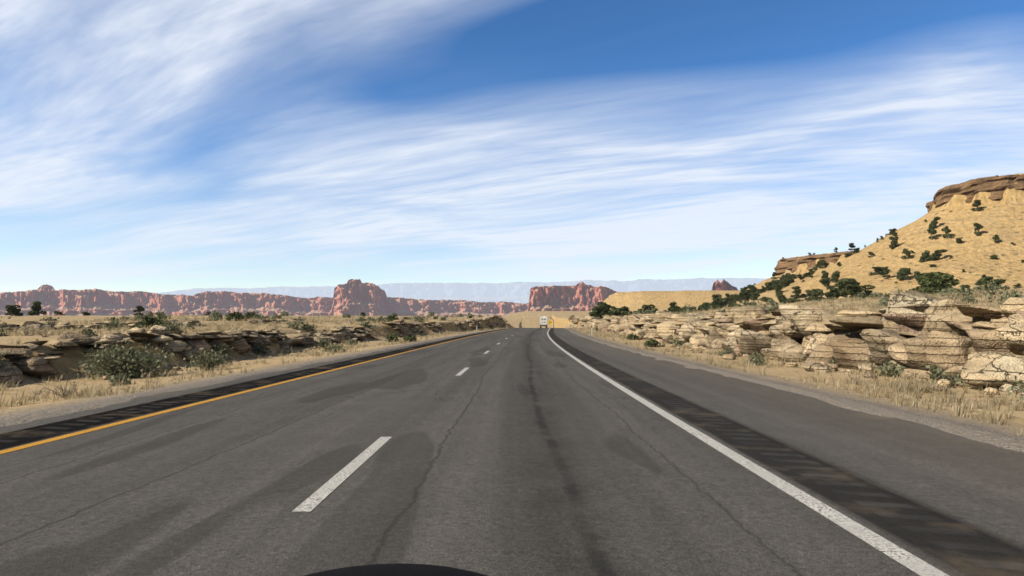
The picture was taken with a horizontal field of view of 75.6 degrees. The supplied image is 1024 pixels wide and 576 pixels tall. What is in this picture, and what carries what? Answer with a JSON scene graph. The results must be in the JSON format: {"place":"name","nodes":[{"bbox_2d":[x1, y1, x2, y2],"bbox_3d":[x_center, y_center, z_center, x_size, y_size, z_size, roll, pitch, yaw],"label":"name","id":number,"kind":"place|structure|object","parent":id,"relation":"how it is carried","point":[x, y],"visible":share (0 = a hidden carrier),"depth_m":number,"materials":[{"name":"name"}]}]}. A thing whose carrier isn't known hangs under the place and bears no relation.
{"place":"outdoors","nodes":[
{"label":"outdoors","id":0,"kind":"place"},
{"bbox_2d":[304,563,486,575],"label":"hood","id":1,"kind":"object","parent":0,"point":[399,569],"visible":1,"depth_m":0.55,"materials":[{"name":"black metal"}]},
{"bbox_2d":[157,278,767,303],"bbox_3d":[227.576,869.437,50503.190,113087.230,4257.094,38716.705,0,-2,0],"label":"plateau","id":2,"kind":"structure","parent":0,"point":[516,292],"depth_m":57633.35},
{"bbox_2d":[0,328,1023,575],"bbox_3d":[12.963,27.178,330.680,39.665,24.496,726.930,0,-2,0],"label":"road","id":3,"kind":"structure","parent":0,"point":[532,452],"depth_m":5.61,"materials":[{"name":"grey asphalt"}]},
{"bbox_2d":[540,316,546,327],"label":"box truck","id":4,"kind":"object","parent":3,"relation":"on","point":[543,320],"visible":1,"depth_m":206.59,"materials":[{"name":"white metal"}]},
{"bbox_2d":[0,173,1023,452],"bbox_3d":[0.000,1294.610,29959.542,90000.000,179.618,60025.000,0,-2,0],"label":"ground","id":5,"kind":"structure","parent":0,"point":[972,251],"depth_m":55.63,"materials":[{"name":"beige sand"}]},
{"bbox_2d":[5,305,23,315],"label":"juniper","id":6,"kind":"object","parent":5,"relation":"on","point":[12,310],"visible":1,"depth_m":169.58,"materials":[{"name":"green plant"}]},
{"bbox_2d":[27,301,46,315],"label":"juniper","id":7,"kind":"object","parent":5,"relation":"on","point":[36,307],"visible":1,"depth_m":183.68,"materials":[{"name":"green plant"}]},
{"bbox_2d":[53,311,63,314],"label":"juniper","id":8,"kind":"object","parent":5,"relation":"on","point":[57,313],"visible":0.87,"depth_m":243.90,"materials":[{"name":"green plant"}]},
{"bbox_2d":[133,306,144,315],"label":"juniper","id":9,"kind":"object","parent":5,"relation":"on","point":[140,309],"visible":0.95,"depth_m":229.14,"materials":[{"name":"green plant"}]},
{"bbox_2d":[0,284,332,315],"bbox_3d":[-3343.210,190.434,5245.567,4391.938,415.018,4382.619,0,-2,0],"label":"rock cliffs","id":10,"kind":"structure","parent":5,"relation":"on","point":[93,302],"depth_m":5115.35,"materials":[{"name":"red stone"}]},
{"bbox_2d":[0,315,508,383],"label":"ledge rocks","id":11,"kind":"object","parent":5,"relation":"on","point":[39,364],"visible":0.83,"depth_m":31.96,"materials":[{"name":"stone"}]},
{"bbox_2d":[329,279,399,315],"bbox_3d":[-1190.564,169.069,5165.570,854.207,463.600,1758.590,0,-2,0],"label":"butte","id":12,"kind":"object","parent":5,"relation":"on","point":[353,297],"visible":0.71,"depth_m":4983.24,"materials":[{"name":"red stone"}]},
{"bbox_2d":[312,297,528,315],"bbox_3d":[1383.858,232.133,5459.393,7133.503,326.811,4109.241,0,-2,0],"label":"rock cliffs","id":13,"kind":"structure","parent":5,"relation":"on","point":[408,306],"depth_m":5636.70,"materials":[{"name":"red stone"}]},
{"bbox_2d":[0,279,1023,435],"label":"dry grass tufts","id":14,"kind":"object","parent":5,"relation":"on","point":[100,391],"visible":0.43,"depth_m":23.04,"materials":[{"name":"beige plant"}]},
{"bbox_2d":[0,255,1023,403],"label":"desert shrubs","id":15,"kind":"object","parent":5,"relation":"on","point":[123,363],"visible":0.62,"depth_m":28.00,"materials":[{"name":"green plant"}]},
{"bbox_2d":[527,282,616,310],"bbox_3d":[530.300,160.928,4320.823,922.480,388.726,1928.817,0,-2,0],"label":"red butte","id":16,"kind":"object","parent":5,"relation":"on","point":[581,296],"visible":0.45,"depth_m":4133.89,"materials":[{"name":"red stone"}]},
{"bbox_2d":[589,305,605,317],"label":"juniper","id":17,"kind":"object","parent":5,"relation":"on","point":[598,311],"visible":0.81,"depth_m":182.32,"materials":[{"name":"green plant"}]},
{"bbox_2d":[597,301,611,318],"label":"juniper","id":18,"kind":"object","parent":5,"relation":"on","point":[607,307],"visible":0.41,"depth_m":186.67,"materials":[{"name":"green plant"}]},
{"bbox_2d":[608,309,617,314],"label":"juniper","id":19,"kind":"object","parent":5,"relation":"on","point":[612,312],"visible":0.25,"depth_m":212.58,"materials":[{"name":"green plant"}]},
{"bbox_2d":[613,308,626,315],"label":"juniper","id":20,"kind":"object","parent":5,"relation":"on","point":[618,311],"visible":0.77,"depth_m":210.82,"materials":[{"name":"green plant"}]},
{"bbox_2d":[621,306,628,311],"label":"juniper","id":21,"kind":"object","parent":5,"relation":"on","point":[625,308],"visible":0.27,"depth_m":213.75,"materials":[{"name":"green plant"}]},
{"bbox_2d":[642,304,655,310],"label":"juniper","id":22,"kind":"object","parent":5,"relation":"on","point":[645,307],"visible":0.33,"depth_m":255.89,"materials":[{"name":"green plant"}]},
{"bbox_2d":[668,301,678,311],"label":"juniper","id":23,"kind":"object","parent":5,"relation":"on","point":[672,305],"visible":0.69,"depth_m":250.55,"materials":[{"name":"green plant"}]},
{"bbox_2d":[697,305,708,311],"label":"juniper","id":24,"kind":"object","parent":5,"relation":"on","point":[701,307],"visible":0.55,"depth_m":252.83,"materials":[{"name":"green plant"}]},
{"bbox_2d":[711,294,721,303],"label":"juniper","id":25,"kind":"object","parent":5,"relation":"on","point":[715,295],"visible":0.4,"depth_m":338.60,"materials":[{"name":"green plant"}]},
{"bbox_2d":[713,299,722,306],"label":"juniper","id":26,"kind":"object","parent":5,"relation":"on","point":[717,301],"visible":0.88,"depth_m":299.09,"materials":[{"name":"green plant"}]},
{"bbox_2d":[712,279,737,289],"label":"red spires","id":27,"kind":"object","parent":5,"relation":"on","point":[722,285],"visible":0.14,"depth_m":2774.91,"materials":[{"name":"red stone"}]},
{"bbox_2d":[723,297,733,303],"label":"juniper","id":28,"kind":"object","parent":5,"relation":"on","point":[729,299],"visible":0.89,"depth_m":303.82,"materials":[{"name":"green plant"}]},
{"bbox_2d":[726,300,736,304],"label":"juniper","id":29,"kind":"object","parent":5,"relation":"on","point":[731,302],"visible":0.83,"depth_m":295.59,"materials":[{"name":"green plant"}]},
{"bbox_2d":[727,303,741,306],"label":"bush","id":30,"kind":"object","parent":5,"relation":"on","point":[733,305],"visible":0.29,"depth_m":242.03,"materials":[{"name":"green plant"}]},
{"bbox_2d":[737,290,750,299],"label":"juniper","id":31,"kind":"object","parent":5,"relation":"on","point":[743,293],"visible":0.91,"depth_m":303.53,"materials":[{"name":"green plant"}]},
{"bbox_2d":[747,285,756,291],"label":"juniper","id":32,"kind":"object","parent":5,"relation":"on","point":[749,287],"visible":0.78,"depth_m":329.19,"materials":[{"name":"green plant"}]},
{"bbox_2d":[749,291,760,299],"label":"juniper","id":33,"kind":"object","parent":5,"relation":"on","point":[754,295],"visible":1,"depth_m":295.65,"materials":[{"name":"green plant"}]},
{"bbox_2d":[760,296,771,301],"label":"juniper","id":34,"kind":"object","parent":5,"relation":"on","point":[764,298],"visible":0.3,"depth_m":148.87,"materials":[{"name":"green plant"}]},
{"bbox_2d":[772,279,779,288],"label":"juniper","id":35,"kind":"object","parent":5,"relation":"on","point":[775,282],"visible":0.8,"depth_m":320.95,"materials":[{"name":"green plant"}]},
{"bbox_2d":[774,284,783,291],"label":"juniper","id":36,"kind":"object","parent":5,"relation":"on","point":[778,287],"visible":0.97,"depth_m":295.59,"materials":[{"name":"green plant"}]},
{"bbox_2d":[776,294,787,302],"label":"juniper","id":37,"kind":"object","parent":5,"relation":"on","point":[782,297],"visible":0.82,"depth_m":274.14,"materials":[{"name":"green plant"}]},
{"bbox_2d":[778,279,790,286],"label":"juniper","id":38,"kind":"object","parent":5,"relation":"on","point":[784,281],"visible":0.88,"depth_m":315.35,"materials":[{"name":"green plant"}]},
{"bbox_2d":[781,274,791,283],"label":"juniper","id":39,"kind":"object","parent":5,"relation":"on","point":[788,276],"visible":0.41,"depth_m":344.99,"materials":[{"name":"green plant"}]},
{"bbox_2d":[783,298,797,303],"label":"juniper","id":40,"kind":"object","parent":5,"relation":"on","point":[791,300],"visible":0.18,"depth_m":169.94,"materials":[{"name":"green plant"}]},
{"bbox_2d":[566,290,1023,395],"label":"road cut rocks","id":41,"kind":"object","parent":5,"relation":"on","point":[972,345],"visible":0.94,"depth_m":22.80,"materials":[{"name":"stone"}]},
{"bbox_2d":[790,286,801,298],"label":"juniper","id":42,"kind":"object","parent":5,"relation":"on","point":[795,288],"visible":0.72,"depth_m":275.38,"materials":[{"name":"green plant"}]},
{"bbox_2d":[793,292,800,301],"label":"juniper","id":43,"kind":"object","parent":5,"relation":"on","point":[796,295],"visible":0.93,"depth_m":269.31,"materials":[{"name":"green plant"}]},
{"bbox_2d":[804,290,810,299],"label":"juniper","id":44,"kind":"object","parent":5,"relation":"on","point":[808,292],"visible":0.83,"depth_m":265.85,"materials":[{"name":"green plant"}]},
{"bbox_2d":[807,269,815,277],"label":"juniper","id":45,"kind":"object","parent":5,"relation":"on","point":[811,272],"visible":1,"depth_m":309.83,"materials":[{"name":"green plant"}]},
{"bbox_2d":[772,250,859,274],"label":"rock cliff","id":46,"kind":"structure","parent":5,"relation":"on","point":[789,264],"depth_m":375.29,"materials":[{"name":"brown stone"}]},
{"bbox_2d":[848,243,854,250],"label":"juniper","id":47,"kind":"object","parent":46,"relation":"on","point":[851,245],"visible":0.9,"depth_m":351.19,"materials":[{"name":"green plant"}]},
{"bbox_2d":[807,289,824,300],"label":"juniper","id":48,"kind":"object","parent":5,"relation":"on","point":[815,293],"visible":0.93,"depth_m":260.41,"materials":[{"name":"green plant"}]},
{"bbox_2d":[813,261,820,270],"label":"juniper","id":49,"kind":"object","parent":5,"relation":"on","point":[817,265],"visible":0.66,"depth_m":365.48,"materials":[{"name":"green plant"}]},
{"bbox_2d":[818,260,828,268],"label":"juniper","id":50,"kind":"object","parent":5,"relation":"on","point":[823,262],"visible":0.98,"depth_m":330.76,"materials":[{"name":"green plant"}]},
{"bbox_2d":[819,270,828,282],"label":"juniper","id":51,"kind":"object","parent":5,"relation":"on","point":[825,274],"visible":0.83,"depth_m":285.64,"materials":[{"name":"green plant"}]},
{"bbox_2d":[821,277,833,289],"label":"juniper","id":52,"kind":"object","parent":5,"relation":"on","point":[825,282],"visible":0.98,"depth_m":275.88,"materials":[{"name":"green plant"}]},
{"bbox_2d":[824,288,838,299],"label":"juniper","id":53,"kind":"object","parent":5,"relation":"on","point":[831,293],"visible":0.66,"depth_m":143.22,"materials":[{"name":"green plant"}]},
{"bbox_2d":[830,271,840,281],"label":"juniper","id":54,"kind":"object","parent":5,"relation":"on","point":[835,275],"visible":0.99,"depth_m":282.25,"materials":[{"name":"green plant"}]},
{"bbox_2d":[834,279,855,298],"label":"juniper","id":55,"kind":"object","parent":5,"relation":"on","point":[840,285],"visible":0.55,"depth_m":145.41,"materials":[{"name":"green plant"}]},
{"bbox_2d":[841,278,860,287],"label":"juniper","id":56,"kind":"object","parent":5,"relation":"on","point":[852,281],"visible":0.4,"depth_m":262.77,"materials":[{"name":"green plant"}]},
{"bbox_2d":[850,248,859,253],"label":"juniper","id":57,"kind":"object","parent":5,"relation":"on","point":[855,250],"visible":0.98,"depth_m":325.92,"materials":[{"name":"green plant"}]},
{"bbox_2d":[844,284,875,297],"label":"juniper","id":58,"kind":"object","parent":5,"relation":"on","point":[852,291],"visible":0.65,"depth_m":112.12,"materials":[{"name":"green plant"}]},
{"bbox_2d":[872,266,883,274],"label":"juniper","id":59,"kind":"object","parent":5,"relation":"on","point":[878,270],"visible":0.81,"depth_m":274.33,"materials":[{"name":"green plant"}]},
{"bbox_2d":[882,266,889,278],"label":"juniper","id":60,"kind":"object","parent":5,"relation":"on","point":[886,270],"visible":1,"depth_m":265.45,"materials":[{"name":"green plant"}]},
{"bbox_2d":[887,229,894,234],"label":"juniper","id":61,"kind":"object","parent":5,"relation":"on","point":[891,232],"visible":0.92,"depth_m":331.29,"materials":[{"name":"green plant"}]},
{"bbox_2d":[889,236,898,248],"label":"juniper","id":62,"kind":"object","parent":5,"relation":"on","point":[894,242],"visible":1,"depth_m":299.97,"materials":[{"name":"green plant"}]},
{"bbox_2d":[896,268,910,279],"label":"juniper","id":63,"kind":"object","parent":5,"relation":"on","point":[901,273],"visible":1,"depth_m":257.38,"materials":[{"name":"green plant"}]},
{"bbox_2d":[901,248,913,259],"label":"juniper","id":64,"kind":"object","parent":5,"relation":"on","point":[906,252],"visible":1,"depth_m":282.26,"materials":[{"name":"green plant"}]},
{"bbox_2d":[919,250,930,262],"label":"juniper","id":65,"kind":"object","parent":5,"relation":"on","point":[925,255],"visible":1,"depth_m":273.03,"materials":[{"name":"green plant"}]},
{"bbox_2d":[927,225,937,239],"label":"juniper","id":66,"kind":"object","parent":5,"relation":"on","point":[931,230],"visible":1,"depth_m":291.17,"materials":[{"name":"green plant"}]},
{"bbox_2d":[905,272,960,293],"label":"juniper","id":67,"kind":"object","parent":5,"relation":"on","point":[932,282],"visible":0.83,"depth_m":114.87,"materials":[{"name":"green plant"}]},
{"bbox_2d":[928,216,940,227],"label":"juniper","id":68,"kind":"object","parent":5,"relation":"on","point":[934,222],"visible":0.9,"depth_m":300.85,"materials":[{"name":"green plant"}]},
{"bbox_2d":[928,249,947,259],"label":"juniper","id":69,"kind":"object","parent":5,"relation":"on","point":[936,254],"visible":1,"depth_m":270.48,"materials":[{"name":"green plant"}]},
{"bbox_2d":[941,226,951,238],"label":"juniper","id":70,"kind":"object","parent":5,"relation":"on","point":[947,233],"visible":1,"depth_m":287.21,"materials":[{"name":"green plant"}]},
{"bbox_2d":[955,237,963,242],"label":"juniper","id":71,"kind":"object","parent":5,"relation":"on","point":[959,240],"visible":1,"depth_m":280.08,"materials":[{"name":"green plant"}]},
{"bbox_2d":[959,285,971,290],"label":"juniper","id":72,"kind":"object","parent":5,"relation":"on","point":[967,286],"visible":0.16,"depth_m":225.90,"materials":[{"name":"green plant"}]},
{"bbox_2d":[925,174,1023,211],"bbox_3d":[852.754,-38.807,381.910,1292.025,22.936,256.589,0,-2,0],"label":"rock cap","id":73,"kind":"object","parent":5,"relation":"on","point":[996,186],"visible":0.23,"depth_m":308.50,"materials":[{"name":"brown stone"}]},
{"bbox_2d":[970,200,982,210],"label":"juniper","id":74,"kind":"object","parent":5,"relation":"on","point":[976,203],"visible":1,"depth_m":301.07,"materials":[{"name":"green plant"}]},
{"bbox_2d":[973,223,983,235],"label":"juniper","id":75,"kind":"object","parent":5,"relation":"on","point":[978,227],"visible":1,"depth_m":279.74,"materials":[{"name":"green plant"}]},
{"bbox_2d":[973,278,984,289],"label":"juniper","id":76,"kind":"object","parent":5,"relation":"on","point":[977,284],"visible":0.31,"depth_m":229.63,"materials":[{"name":"green plant"}]},
{"bbox_2d":[977,276,995,290],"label":"juniper","id":77,"kind":"object","parent":5,"relation":"on","point":[985,280],"visible":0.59,"depth_m":141.23,"materials":[{"name":"green plant"}]},
{"bbox_2d":[989,255,997,258],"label":"juniper","id":78,"kind":"object","parent":5,"relation":"on","point":[993,256],"visible":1,"depth_m":258.87,"materials":[{"name":"green plant"}]},
{"bbox_2d":[983,278,1006,289],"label":"juniper","id":79,"kind":"object","parent":5,"relation":"on","point":[998,281],"visible":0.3,"depth_m":173.39,"materials":[{"name":"green plant"}]},
{"bbox_2d":[991,234,999,242],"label":"juniper","id":80,"kind":"object","parent":5,"relation":"on","point":[996,238],"visible":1,"depth_m":270.62,"materials":[{"name":"green plant"}]},
{"bbox_2d":[0,0,1023,292],"label":"sky","id":81,"kind":"structure","parent":0,"point":[152,146],"materials":[{"name":"blue"}]}
]}

